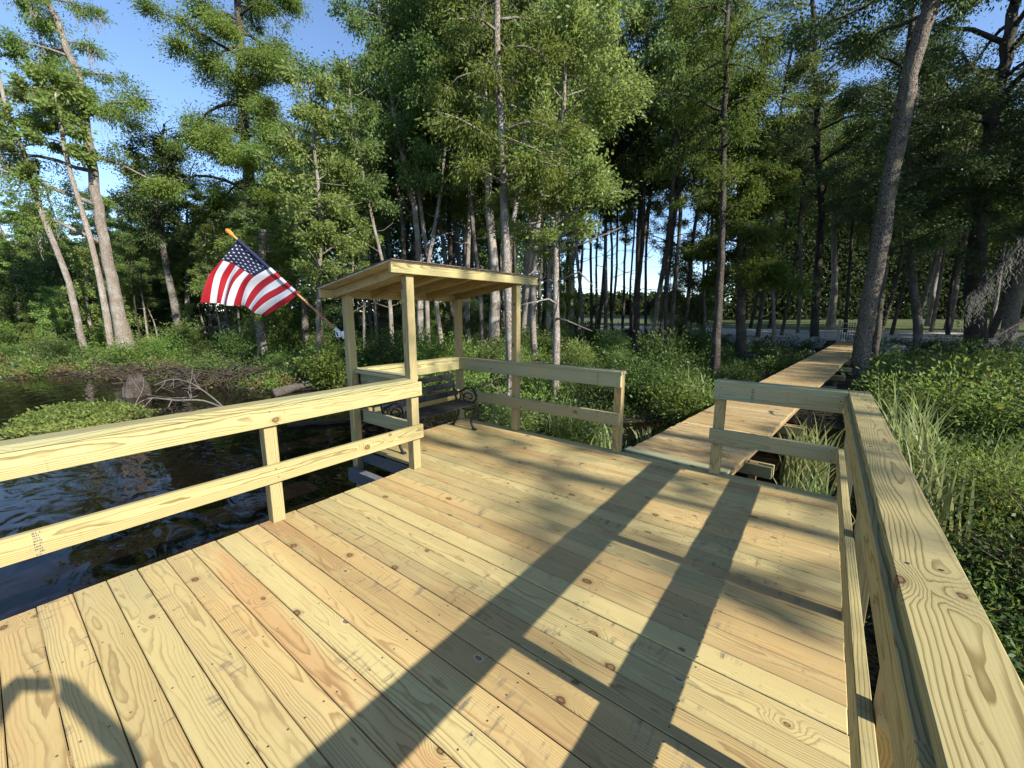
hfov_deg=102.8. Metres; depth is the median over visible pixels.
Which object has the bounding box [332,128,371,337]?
slender tree
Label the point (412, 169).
pale trunked tree
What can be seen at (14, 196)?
pale trunked tree
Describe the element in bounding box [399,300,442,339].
understory tree
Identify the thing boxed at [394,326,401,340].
thicket shrub
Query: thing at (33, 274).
understory tree
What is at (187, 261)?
bald cypress tree
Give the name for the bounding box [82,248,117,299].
pale trunked tree
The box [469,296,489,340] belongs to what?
understory tree
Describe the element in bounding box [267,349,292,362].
thicket shrub
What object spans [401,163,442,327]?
pale trunked tree
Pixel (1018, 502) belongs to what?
shrub
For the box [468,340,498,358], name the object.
thicket shrub
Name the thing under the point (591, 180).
young tree
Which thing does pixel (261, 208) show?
pale trunked tree
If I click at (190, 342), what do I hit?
thicket shrub
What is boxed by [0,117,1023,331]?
distant wood
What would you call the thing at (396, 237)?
bald cypress tree
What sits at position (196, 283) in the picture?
pale trunked tree
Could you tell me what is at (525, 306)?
pale trunked tree
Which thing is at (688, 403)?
shrub
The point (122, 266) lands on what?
slender tree
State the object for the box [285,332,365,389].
shrub
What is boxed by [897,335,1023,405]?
shrub
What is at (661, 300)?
understory tree
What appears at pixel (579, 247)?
slender tree
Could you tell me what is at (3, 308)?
understory tree
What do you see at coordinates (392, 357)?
thicket shrub
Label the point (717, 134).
slender tree
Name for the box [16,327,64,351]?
thicket shrub
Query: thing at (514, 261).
slender tree
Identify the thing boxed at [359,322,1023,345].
gravel road
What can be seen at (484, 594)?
dock platform
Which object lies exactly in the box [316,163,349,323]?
slender tree
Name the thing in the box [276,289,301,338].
understory tree
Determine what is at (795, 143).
broadleaf tree
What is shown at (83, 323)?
understory tree
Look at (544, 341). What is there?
thicket shrub
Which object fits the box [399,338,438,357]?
thicket shrub
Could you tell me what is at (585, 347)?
thicket shrub
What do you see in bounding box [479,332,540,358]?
thicket shrub
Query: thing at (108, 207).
pale trunked tree
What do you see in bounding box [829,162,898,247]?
slender tree
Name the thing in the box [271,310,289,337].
understory tree
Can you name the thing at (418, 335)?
thicket shrub
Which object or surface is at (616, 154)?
slender tree
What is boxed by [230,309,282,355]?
thicket shrub
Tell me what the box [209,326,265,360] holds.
thicket shrub
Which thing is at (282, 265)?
pale trunked tree
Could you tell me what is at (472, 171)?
bald cypress tree
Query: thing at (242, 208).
slender tree
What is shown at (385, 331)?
thicket shrub
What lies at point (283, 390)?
drift log
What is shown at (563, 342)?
thicket shrub
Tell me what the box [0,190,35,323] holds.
pale trunked tree
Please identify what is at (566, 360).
thicket shrub
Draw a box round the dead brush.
[34,344,294,390]
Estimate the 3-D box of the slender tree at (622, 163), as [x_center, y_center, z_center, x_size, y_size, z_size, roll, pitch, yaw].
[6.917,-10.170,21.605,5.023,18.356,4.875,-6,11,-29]
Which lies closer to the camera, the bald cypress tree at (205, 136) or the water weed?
the water weed
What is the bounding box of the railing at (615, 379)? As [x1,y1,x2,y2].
[459,356,626,452]
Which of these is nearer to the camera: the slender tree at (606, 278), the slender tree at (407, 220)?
the slender tree at (606, 278)
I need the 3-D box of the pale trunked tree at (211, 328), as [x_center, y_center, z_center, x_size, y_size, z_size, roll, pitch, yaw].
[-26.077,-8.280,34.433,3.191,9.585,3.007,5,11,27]
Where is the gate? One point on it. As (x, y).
(839, 328)
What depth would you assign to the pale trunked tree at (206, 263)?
23.05 m
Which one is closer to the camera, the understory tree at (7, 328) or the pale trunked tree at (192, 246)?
the understory tree at (7, 328)
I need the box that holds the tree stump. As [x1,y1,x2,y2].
[121,373,152,397]
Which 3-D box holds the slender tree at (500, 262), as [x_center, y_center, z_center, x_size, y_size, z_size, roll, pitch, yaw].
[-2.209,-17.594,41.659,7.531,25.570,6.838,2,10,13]
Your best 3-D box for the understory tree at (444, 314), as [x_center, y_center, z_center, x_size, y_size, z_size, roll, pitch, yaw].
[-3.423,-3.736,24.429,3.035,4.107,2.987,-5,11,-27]
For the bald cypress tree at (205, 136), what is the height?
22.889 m
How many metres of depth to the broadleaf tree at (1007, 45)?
20.87 m
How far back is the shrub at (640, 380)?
9.47 m
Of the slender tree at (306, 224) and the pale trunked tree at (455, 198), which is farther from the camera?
the pale trunked tree at (455, 198)
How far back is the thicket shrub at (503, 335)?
21.61 m
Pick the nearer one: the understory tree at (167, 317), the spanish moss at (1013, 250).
the spanish moss at (1013, 250)
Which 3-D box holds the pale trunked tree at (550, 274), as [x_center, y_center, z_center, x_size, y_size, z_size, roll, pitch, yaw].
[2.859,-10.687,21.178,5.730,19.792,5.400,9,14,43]
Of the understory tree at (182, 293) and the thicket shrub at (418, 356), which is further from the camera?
the understory tree at (182, 293)
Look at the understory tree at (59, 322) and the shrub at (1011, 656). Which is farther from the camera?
the understory tree at (59, 322)
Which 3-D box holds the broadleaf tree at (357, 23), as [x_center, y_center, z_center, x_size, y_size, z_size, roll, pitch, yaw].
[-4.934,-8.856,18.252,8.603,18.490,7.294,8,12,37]
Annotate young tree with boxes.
[248,58,376,353]
[475,0,664,400]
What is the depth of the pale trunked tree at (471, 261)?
34.41 m
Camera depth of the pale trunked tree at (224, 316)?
31.57 m
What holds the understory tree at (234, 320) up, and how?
on the ground at (798, 416)
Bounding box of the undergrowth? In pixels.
[0,319,1023,684]
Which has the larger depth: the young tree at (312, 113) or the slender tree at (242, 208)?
the slender tree at (242, 208)
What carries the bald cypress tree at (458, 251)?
on the ground at (798, 416)
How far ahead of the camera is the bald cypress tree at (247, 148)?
19.79 m
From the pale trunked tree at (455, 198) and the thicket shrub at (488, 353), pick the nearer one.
the thicket shrub at (488, 353)
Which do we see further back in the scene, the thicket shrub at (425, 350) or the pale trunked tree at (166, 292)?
the pale trunked tree at (166, 292)
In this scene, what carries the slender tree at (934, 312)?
on the ground at (798, 416)
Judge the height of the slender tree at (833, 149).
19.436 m
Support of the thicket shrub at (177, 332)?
on the ground at (798, 416)
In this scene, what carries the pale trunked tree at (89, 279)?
on the ground at (798, 416)
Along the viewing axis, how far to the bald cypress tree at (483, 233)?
39.35 m
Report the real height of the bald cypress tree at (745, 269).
12.568 m
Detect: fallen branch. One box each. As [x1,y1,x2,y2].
[132,367,220,407]
[155,372,222,405]
[479,374,509,408]
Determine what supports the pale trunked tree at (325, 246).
on the ground at (798, 416)
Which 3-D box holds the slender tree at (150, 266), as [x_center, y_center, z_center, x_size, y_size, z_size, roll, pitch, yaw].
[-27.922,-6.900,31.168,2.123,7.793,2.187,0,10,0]
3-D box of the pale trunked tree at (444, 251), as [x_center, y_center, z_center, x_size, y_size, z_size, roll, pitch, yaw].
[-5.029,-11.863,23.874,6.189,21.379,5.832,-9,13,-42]
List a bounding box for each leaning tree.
[0,44,86,348]
[760,0,1021,375]
[806,0,1011,358]
[817,0,1023,343]
[939,113,1023,353]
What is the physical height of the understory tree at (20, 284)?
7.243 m
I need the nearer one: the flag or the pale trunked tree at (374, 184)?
the flag
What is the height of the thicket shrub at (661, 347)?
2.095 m
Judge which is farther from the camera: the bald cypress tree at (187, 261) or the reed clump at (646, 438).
the bald cypress tree at (187, 261)
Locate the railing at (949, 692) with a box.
[836,390,1023,767]
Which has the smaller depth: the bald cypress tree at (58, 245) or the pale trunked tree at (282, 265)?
the pale trunked tree at (282, 265)
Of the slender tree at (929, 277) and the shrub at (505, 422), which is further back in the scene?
the slender tree at (929, 277)
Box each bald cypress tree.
[0,0,194,348]
[0,208,42,335]
[33,223,83,278]
[75,189,119,279]
[111,0,321,329]
[151,171,221,318]
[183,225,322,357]
[188,202,232,342]
[228,118,375,351]
[333,68,410,331]
[376,0,460,300]
[390,5,541,347]
[392,159,445,260]
[412,0,597,411]
[412,188,486,265]
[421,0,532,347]
[424,197,480,266]
[474,114,569,214]
[492,0,574,342]
[631,0,817,373]
[674,71,833,358]
[784,94,875,327]
[911,126,1012,329]
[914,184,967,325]
[988,105,1023,249]
[997,105,1023,212]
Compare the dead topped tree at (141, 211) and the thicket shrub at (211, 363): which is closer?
the thicket shrub at (211, 363)
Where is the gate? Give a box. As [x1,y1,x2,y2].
[836,321,856,342]
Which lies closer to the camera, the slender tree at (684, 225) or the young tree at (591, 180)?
the young tree at (591, 180)
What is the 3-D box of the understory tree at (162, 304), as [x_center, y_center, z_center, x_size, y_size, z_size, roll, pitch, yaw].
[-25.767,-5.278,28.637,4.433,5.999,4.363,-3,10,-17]
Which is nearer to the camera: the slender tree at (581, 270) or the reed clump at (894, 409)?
the reed clump at (894, 409)
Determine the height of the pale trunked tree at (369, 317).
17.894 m
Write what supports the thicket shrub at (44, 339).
on the ground at (798, 416)
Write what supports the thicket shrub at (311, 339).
on the ground at (798, 416)
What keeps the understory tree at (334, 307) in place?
on the ground at (798, 416)
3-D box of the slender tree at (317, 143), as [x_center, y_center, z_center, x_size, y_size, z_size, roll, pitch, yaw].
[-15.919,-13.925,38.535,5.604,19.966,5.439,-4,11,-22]
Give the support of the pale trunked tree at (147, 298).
on the ground at (798, 416)
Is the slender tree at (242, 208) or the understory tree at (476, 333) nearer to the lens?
the understory tree at (476, 333)
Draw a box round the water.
[0,375,879,767]
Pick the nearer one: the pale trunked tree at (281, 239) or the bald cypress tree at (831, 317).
the pale trunked tree at (281, 239)
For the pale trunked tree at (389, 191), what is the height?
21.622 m
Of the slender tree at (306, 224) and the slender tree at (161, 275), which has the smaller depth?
the slender tree at (306, 224)
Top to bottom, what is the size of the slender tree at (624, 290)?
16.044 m
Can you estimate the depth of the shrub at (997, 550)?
3.30 m
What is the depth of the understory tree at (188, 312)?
26.44 m
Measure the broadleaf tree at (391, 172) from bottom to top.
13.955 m
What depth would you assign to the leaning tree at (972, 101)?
18.93 m
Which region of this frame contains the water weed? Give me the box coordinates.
[0,397,164,439]
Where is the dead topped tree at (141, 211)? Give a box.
[96,116,202,329]
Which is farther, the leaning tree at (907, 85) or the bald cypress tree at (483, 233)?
the bald cypress tree at (483, 233)
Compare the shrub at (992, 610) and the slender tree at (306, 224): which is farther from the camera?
the slender tree at (306, 224)
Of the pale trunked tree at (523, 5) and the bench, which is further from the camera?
the pale trunked tree at (523, 5)
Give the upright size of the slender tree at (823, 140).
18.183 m
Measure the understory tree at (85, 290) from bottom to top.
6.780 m
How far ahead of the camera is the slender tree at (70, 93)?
19.49 m
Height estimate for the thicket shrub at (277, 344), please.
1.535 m
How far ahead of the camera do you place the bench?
5.38 m
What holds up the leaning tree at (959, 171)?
on the ground at (798, 416)
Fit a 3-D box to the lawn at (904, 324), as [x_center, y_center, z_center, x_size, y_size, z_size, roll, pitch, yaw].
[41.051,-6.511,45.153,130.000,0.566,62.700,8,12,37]
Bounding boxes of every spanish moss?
[958,236,1023,328]
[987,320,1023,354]
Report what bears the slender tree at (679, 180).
on the ground at (798, 416)
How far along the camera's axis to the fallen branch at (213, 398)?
11.30 m
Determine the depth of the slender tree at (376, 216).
20.81 m
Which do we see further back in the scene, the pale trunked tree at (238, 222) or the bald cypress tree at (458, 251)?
the bald cypress tree at (458, 251)
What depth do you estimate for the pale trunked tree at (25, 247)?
33.64 m
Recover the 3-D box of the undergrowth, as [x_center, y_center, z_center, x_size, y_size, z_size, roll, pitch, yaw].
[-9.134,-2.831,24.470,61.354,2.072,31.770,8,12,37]
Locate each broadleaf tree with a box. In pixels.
[275,0,493,339]
[346,102,435,341]
[591,0,758,345]
[756,0,949,337]
[859,0,1023,342]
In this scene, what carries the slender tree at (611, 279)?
on the ground at (798, 416)
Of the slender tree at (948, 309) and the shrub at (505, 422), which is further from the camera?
the slender tree at (948, 309)
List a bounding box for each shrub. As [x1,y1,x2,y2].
[0,327,19,344]
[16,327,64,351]
[17,331,57,356]
[26,333,87,360]
[83,317,141,346]
[83,333,161,366]
[130,333,164,347]
[140,333,184,353]
[149,314,203,342]
[155,322,205,343]
[174,337,218,360]
[177,344,228,376]
[180,336,201,346]
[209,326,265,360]
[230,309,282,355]
[239,332,294,355]
[259,343,291,355]
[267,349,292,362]
[273,329,300,349]
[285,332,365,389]
[293,328,337,348]
[356,321,402,364]
[358,332,422,365]
[391,322,449,354]
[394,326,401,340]
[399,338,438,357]
[400,325,482,375]
[401,349,437,375]
[466,377,557,434]
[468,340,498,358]
[471,336,505,358]
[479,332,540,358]
[486,328,524,342]
[502,322,542,349]
[520,350,540,361]
[528,394,634,446]
[536,328,564,350]
[540,350,579,365]
[545,344,595,366]
[548,336,571,356]
[560,335,598,361]
[570,317,610,345]
[591,322,632,356]
[604,345,698,411]
[609,351,631,361]
[624,321,701,376]
[629,362,726,423]
[676,294,727,321]
[678,320,712,352]
[839,354,1023,447]
[865,534,1023,671]
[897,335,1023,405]
[904,416,1023,541]
[926,476,1023,633]
[934,342,1023,437]
[967,560,1023,685]
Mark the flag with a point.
(242, 273)
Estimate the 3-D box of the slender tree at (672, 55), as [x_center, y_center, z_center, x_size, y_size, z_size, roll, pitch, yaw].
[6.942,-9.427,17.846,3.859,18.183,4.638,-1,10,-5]
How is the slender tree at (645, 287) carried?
on the ground at (798, 416)
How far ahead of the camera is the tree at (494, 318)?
16.08 m
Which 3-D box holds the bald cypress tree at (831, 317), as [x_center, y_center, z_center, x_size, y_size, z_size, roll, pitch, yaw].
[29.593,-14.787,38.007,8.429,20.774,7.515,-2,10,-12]
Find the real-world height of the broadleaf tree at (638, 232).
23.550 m
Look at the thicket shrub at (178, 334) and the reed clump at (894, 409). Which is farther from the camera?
the thicket shrub at (178, 334)
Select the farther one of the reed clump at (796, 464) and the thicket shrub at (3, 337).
the thicket shrub at (3, 337)
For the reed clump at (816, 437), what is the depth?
6.54 m
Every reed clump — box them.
[544,387,585,436]
[575,419,627,449]
[631,428,655,445]
[676,367,709,403]
[772,461,836,496]
[778,424,841,494]
[779,412,844,462]
[851,498,974,558]
[872,393,962,508]
[876,373,934,451]
[877,389,975,454]
[895,437,1021,552]
[982,413,1023,506]
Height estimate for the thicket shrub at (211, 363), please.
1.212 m
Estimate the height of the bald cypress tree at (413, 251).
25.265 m
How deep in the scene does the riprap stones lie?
23.24 m
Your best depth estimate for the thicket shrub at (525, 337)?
21.31 m
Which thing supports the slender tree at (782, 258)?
on the ground at (798, 416)
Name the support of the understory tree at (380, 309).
on the ground at (798, 416)
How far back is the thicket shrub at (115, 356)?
16.12 m
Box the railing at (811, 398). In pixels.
[708,379,848,474]
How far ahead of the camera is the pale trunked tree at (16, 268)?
33.00 m
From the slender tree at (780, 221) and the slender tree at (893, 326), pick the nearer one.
the slender tree at (893, 326)
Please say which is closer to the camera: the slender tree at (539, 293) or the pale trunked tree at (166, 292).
the pale trunked tree at (166, 292)
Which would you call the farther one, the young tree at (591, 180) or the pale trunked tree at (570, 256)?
the pale trunked tree at (570, 256)
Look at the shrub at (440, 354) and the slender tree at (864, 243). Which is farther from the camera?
the slender tree at (864, 243)
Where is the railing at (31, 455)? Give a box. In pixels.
[0,378,423,567]
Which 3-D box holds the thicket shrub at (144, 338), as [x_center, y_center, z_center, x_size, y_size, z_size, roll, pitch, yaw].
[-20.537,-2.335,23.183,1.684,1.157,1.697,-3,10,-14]
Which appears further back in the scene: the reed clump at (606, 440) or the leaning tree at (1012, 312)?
the leaning tree at (1012, 312)
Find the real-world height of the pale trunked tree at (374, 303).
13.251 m
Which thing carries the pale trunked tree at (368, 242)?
on the ground at (798, 416)
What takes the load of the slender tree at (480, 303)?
on the ground at (798, 416)
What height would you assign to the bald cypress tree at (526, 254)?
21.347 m
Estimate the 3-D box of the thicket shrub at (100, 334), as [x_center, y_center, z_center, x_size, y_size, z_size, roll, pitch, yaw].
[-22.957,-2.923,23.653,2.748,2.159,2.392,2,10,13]
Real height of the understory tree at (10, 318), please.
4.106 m
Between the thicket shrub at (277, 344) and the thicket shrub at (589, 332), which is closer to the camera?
the thicket shrub at (277, 344)
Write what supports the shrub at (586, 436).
on the ground at (798, 416)
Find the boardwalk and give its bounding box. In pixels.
[624,341,852,479]
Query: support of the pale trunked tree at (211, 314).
on the ground at (798, 416)
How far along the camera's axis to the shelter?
4.68 m
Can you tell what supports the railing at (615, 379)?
on the dock platform
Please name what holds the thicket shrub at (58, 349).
on the ground at (798, 416)
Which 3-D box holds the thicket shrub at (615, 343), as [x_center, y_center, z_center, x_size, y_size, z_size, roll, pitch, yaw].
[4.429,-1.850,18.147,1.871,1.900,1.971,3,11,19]
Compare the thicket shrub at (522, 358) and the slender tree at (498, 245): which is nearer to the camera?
the thicket shrub at (522, 358)
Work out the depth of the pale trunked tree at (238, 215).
31.87 m
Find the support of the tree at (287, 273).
on the ground at (798, 416)
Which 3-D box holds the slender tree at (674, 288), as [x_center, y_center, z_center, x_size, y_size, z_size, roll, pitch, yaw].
[8.722,-9.599,21.735,5.523,17.046,5.015,-4,11,-24]
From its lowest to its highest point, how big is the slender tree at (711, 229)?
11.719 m
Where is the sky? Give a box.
[0,0,1023,311]
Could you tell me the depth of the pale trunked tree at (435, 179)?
17.45 m
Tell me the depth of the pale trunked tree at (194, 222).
25.69 m
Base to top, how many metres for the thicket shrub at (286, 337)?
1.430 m
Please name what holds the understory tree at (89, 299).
on the ground at (798, 416)
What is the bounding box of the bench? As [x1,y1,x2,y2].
[379,372,478,454]
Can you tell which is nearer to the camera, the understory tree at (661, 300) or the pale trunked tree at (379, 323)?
the understory tree at (661, 300)
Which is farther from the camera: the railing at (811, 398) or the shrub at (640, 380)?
the shrub at (640, 380)
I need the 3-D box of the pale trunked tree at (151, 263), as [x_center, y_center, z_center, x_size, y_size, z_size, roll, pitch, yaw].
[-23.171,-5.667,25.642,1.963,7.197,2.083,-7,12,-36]
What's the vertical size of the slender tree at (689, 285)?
18.356 m
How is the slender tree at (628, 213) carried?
on the ground at (798, 416)
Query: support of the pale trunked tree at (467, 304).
on the ground at (798, 416)
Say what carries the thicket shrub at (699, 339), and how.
on the ground at (798, 416)
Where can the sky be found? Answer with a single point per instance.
(323, 34)
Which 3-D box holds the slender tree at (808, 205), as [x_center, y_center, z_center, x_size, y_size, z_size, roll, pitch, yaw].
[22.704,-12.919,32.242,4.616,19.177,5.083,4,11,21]
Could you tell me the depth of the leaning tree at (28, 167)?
20.22 m
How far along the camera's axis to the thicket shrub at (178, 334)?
24.52 m
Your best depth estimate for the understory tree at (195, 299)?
33.67 m
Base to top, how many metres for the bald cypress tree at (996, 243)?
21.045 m
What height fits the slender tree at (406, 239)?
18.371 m
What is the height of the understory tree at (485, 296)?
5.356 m
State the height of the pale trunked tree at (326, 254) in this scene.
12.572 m
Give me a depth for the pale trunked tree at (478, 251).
31.49 m
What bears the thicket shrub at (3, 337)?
on the ground at (798, 416)
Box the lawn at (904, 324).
[445,317,1023,340]
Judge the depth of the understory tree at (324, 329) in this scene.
30.78 m
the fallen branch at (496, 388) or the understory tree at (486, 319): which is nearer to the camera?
the fallen branch at (496, 388)
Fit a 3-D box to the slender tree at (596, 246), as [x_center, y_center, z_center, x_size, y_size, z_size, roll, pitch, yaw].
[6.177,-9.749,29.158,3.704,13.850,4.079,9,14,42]
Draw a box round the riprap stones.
[488,329,1023,354]
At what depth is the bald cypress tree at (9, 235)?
33.29 m
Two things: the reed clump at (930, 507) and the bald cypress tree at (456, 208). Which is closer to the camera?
the reed clump at (930, 507)
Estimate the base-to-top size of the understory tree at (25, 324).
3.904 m
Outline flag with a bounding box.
[200,229,343,338]
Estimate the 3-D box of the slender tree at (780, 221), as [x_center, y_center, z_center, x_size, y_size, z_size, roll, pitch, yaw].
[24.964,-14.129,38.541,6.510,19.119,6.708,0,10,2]
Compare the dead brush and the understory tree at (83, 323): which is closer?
the dead brush
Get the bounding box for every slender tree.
[0,57,114,347]
[0,231,15,287]
[12,244,47,292]
[113,222,152,343]
[129,255,156,292]
[148,233,189,309]
[227,175,246,219]
[231,179,269,256]
[275,153,334,347]
[305,137,345,321]
[309,122,360,331]
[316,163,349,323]
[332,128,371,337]
[338,159,396,347]
[360,41,425,259]
[385,2,472,335]
[390,159,414,251]
[399,0,499,346]
[466,2,501,331]
[477,181,521,327]
[504,73,522,273]
[517,130,546,327]
[538,215,542,328]
[560,105,608,346]
[560,206,587,326]
[564,58,605,330]
[575,215,608,332]
[583,136,618,327]
[585,161,622,331]
[587,116,646,332]
[589,41,641,339]
[594,95,633,331]
[597,115,632,330]
[606,134,664,341]
[609,0,704,353]
[609,135,665,330]
[613,41,713,340]
[618,27,719,344]
[626,111,670,335]
[632,0,735,355]
[635,0,745,342]
[640,0,749,346]
[648,187,692,270]
[672,2,769,338]
[683,169,728,337]
[686,41,772,328]
[691,77,748,332]
[729,0,834,337]
[748,131,808,327]
[760,110,847,327]
[777,67,852,334]
[782,91,843,332]
[814,77,891,331]
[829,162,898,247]
[848,134,918,291]
[866,225,900,282]
[867,97,986,329]
[889,68,979,334]
[911,102,1021,318]
[913,63,1010,334]
[929,107,1016,331]
[971,46,1023,337]
[988,171,1023,328]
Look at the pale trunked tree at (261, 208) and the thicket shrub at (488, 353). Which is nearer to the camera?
the thicket shrub at (488, 353)
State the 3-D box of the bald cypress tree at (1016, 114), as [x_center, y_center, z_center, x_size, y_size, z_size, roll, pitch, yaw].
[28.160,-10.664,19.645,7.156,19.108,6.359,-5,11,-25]
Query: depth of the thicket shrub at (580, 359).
15.03 m
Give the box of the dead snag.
[759,178,788,347]
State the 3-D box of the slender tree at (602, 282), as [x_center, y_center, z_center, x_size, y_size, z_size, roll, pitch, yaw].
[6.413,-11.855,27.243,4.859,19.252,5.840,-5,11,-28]
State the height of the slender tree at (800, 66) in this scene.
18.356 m
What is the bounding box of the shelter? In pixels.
[315,258,539,469]
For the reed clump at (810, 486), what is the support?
on the ground at (798, 416)
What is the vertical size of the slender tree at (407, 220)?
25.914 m
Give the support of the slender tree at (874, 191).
on the ground at (798, 416)
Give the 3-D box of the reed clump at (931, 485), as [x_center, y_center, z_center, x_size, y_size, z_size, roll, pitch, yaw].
[4.285,1.093,4.174,1.023,1.246,1.010,2,10,9]
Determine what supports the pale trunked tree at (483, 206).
on the ground at (798, 416)
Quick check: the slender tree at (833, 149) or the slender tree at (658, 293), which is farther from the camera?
the slender tree at (833, 149)
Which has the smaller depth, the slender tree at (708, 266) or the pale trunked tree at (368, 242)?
the pale trunked tree at (368, 242)
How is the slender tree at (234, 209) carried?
on the ground at (798, 416)
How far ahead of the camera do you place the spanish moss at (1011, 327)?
4.96 m
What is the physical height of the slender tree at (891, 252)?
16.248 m
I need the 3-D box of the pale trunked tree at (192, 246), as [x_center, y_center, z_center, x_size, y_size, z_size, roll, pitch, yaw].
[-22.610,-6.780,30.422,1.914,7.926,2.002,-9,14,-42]
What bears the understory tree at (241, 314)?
on the ground at (798, 416)
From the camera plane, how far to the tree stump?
11.41 m
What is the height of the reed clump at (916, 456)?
1.454 m
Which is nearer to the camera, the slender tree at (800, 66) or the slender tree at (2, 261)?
the slender tree at (800, 66)
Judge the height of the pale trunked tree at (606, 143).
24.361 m
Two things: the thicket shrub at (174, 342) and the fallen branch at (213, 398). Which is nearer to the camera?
the fallen branch at (213, 398)
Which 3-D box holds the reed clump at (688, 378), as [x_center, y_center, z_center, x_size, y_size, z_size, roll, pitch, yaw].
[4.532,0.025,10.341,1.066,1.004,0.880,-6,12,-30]
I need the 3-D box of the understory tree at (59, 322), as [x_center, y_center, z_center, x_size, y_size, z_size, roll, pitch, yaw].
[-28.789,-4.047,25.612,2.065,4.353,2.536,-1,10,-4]
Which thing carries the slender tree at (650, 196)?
on the ground at (798, 416)
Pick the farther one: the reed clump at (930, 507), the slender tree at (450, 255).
the slender tree at (450, 255)
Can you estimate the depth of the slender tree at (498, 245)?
28.42 m
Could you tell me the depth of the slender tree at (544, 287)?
33.77 m
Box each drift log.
[271,374,339,395]
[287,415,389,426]
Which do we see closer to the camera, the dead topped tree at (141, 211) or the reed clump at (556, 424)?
the reed clump at (556, 424)
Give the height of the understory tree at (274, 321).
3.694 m
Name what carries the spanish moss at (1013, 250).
hanging from the leaning tree at (1012, 312)
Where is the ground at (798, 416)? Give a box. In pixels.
[0,312,1023,681]
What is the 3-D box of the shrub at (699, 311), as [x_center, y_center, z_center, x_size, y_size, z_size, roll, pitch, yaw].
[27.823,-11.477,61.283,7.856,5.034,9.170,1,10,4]
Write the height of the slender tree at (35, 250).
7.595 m
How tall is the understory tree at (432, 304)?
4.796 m
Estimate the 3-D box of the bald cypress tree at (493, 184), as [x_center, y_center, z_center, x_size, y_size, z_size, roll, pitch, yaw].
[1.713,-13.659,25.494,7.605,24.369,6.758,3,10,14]
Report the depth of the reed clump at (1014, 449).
4.68 m
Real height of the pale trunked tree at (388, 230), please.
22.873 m
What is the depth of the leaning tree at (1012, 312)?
17.42 m
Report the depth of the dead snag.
22.58 m
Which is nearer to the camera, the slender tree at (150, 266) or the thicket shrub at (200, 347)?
the thicket shrub at (200, 347)
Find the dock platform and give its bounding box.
[0,418,850,767]
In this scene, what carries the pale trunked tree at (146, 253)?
on the ground at (798, 416)
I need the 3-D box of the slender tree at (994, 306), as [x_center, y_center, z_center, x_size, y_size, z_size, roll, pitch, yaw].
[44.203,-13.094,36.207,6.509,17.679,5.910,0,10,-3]
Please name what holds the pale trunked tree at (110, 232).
on the ground at (798, 416)
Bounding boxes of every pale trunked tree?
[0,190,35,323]
[0,244,31,290]
[0,248,15,312]
[4,189,53,329]
[10,204,68,292]
[35,230,87,336]
[54,179,115,336]
[72,265,93,303]
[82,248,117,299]
[90,195,149,307]
[95,201,153,313]
[113,154,191,308]
[119,243,156,338]
[130,270,158,337]
[152,238,188,318]
[154,259,181,325]
[176,241,213,337]
[181,222,205,332]
[182,183,246,336]
[186,228,226,341]
[189,242,214,335]
[198,268,217,332]
[218,249,227,334]
[224,210,247,229]
[225,216,249,323]
[255,169,297,303]
[264,189,299,332]
[277,213,300,322]
[290,134,328,330]
[293,146,343,338]
[306,136,341,330]
[314,47,404,343]
[323,160,383,310]
[330,113,388,335]
[352,71,402,258]
[355,77,404,325]
[361,1,453,338]
[362,2,452,350]
[367,255,372,333]
[371,87,392,329]
[390,12,481,342]
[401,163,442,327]
[445,34,509,346]
[452,0,600,339]
[454,0,493,338]
[470,194,487,333]
[472,179,501,300]
[476,227,488,299]
[487,0,600,335]
[507,0,621,358]
[516,0,639,339]
[518,115,606,341]
[561,0,633,327]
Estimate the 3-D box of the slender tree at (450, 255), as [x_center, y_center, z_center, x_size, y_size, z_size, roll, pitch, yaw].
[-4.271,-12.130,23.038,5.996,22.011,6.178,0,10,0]
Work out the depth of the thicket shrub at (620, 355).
16.78 m
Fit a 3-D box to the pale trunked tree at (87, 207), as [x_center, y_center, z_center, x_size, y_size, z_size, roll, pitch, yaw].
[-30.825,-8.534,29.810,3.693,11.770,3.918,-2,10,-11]
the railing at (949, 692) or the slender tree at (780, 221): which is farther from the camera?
the slender tree at (780, 221)
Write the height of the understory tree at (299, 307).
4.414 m
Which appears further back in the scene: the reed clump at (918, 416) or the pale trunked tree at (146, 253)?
the pale trunked tree at (146, 253)
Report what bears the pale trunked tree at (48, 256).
on the ground at (798, 416)
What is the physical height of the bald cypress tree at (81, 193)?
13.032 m
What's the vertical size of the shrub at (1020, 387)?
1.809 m
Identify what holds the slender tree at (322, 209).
on the ground at (798, 416)
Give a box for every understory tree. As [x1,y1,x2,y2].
[0,249,88,340]
[0,265,80,321]
[0,284,27,340]
[0,291,30,336]
[0,303,33,337]
[13,292,53,338]
[22,255,86,336]
[27,285,82,340]
[56,244,150,339]
[80,280,103,336]
[103,268,175,338]
[131,267,195,335]
[135,287,172,337]
[153,263,221,329]
[170,303,203,338]
[221,305,250,337]
[228,305,250,334]
[250,309,284,342]
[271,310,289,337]
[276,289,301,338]
[286,285,315,333]
[296,263,371,343]
[312,298,336,334]
[367,299,423,344]
[380,300,429,337]
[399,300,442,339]
[424,301,442,331]
[433,301,464,343]
[445,298,489,347]
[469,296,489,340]
[483,290,503,332]
[536,237,585,341]
[648,243,689,329]
[660,224,729,335]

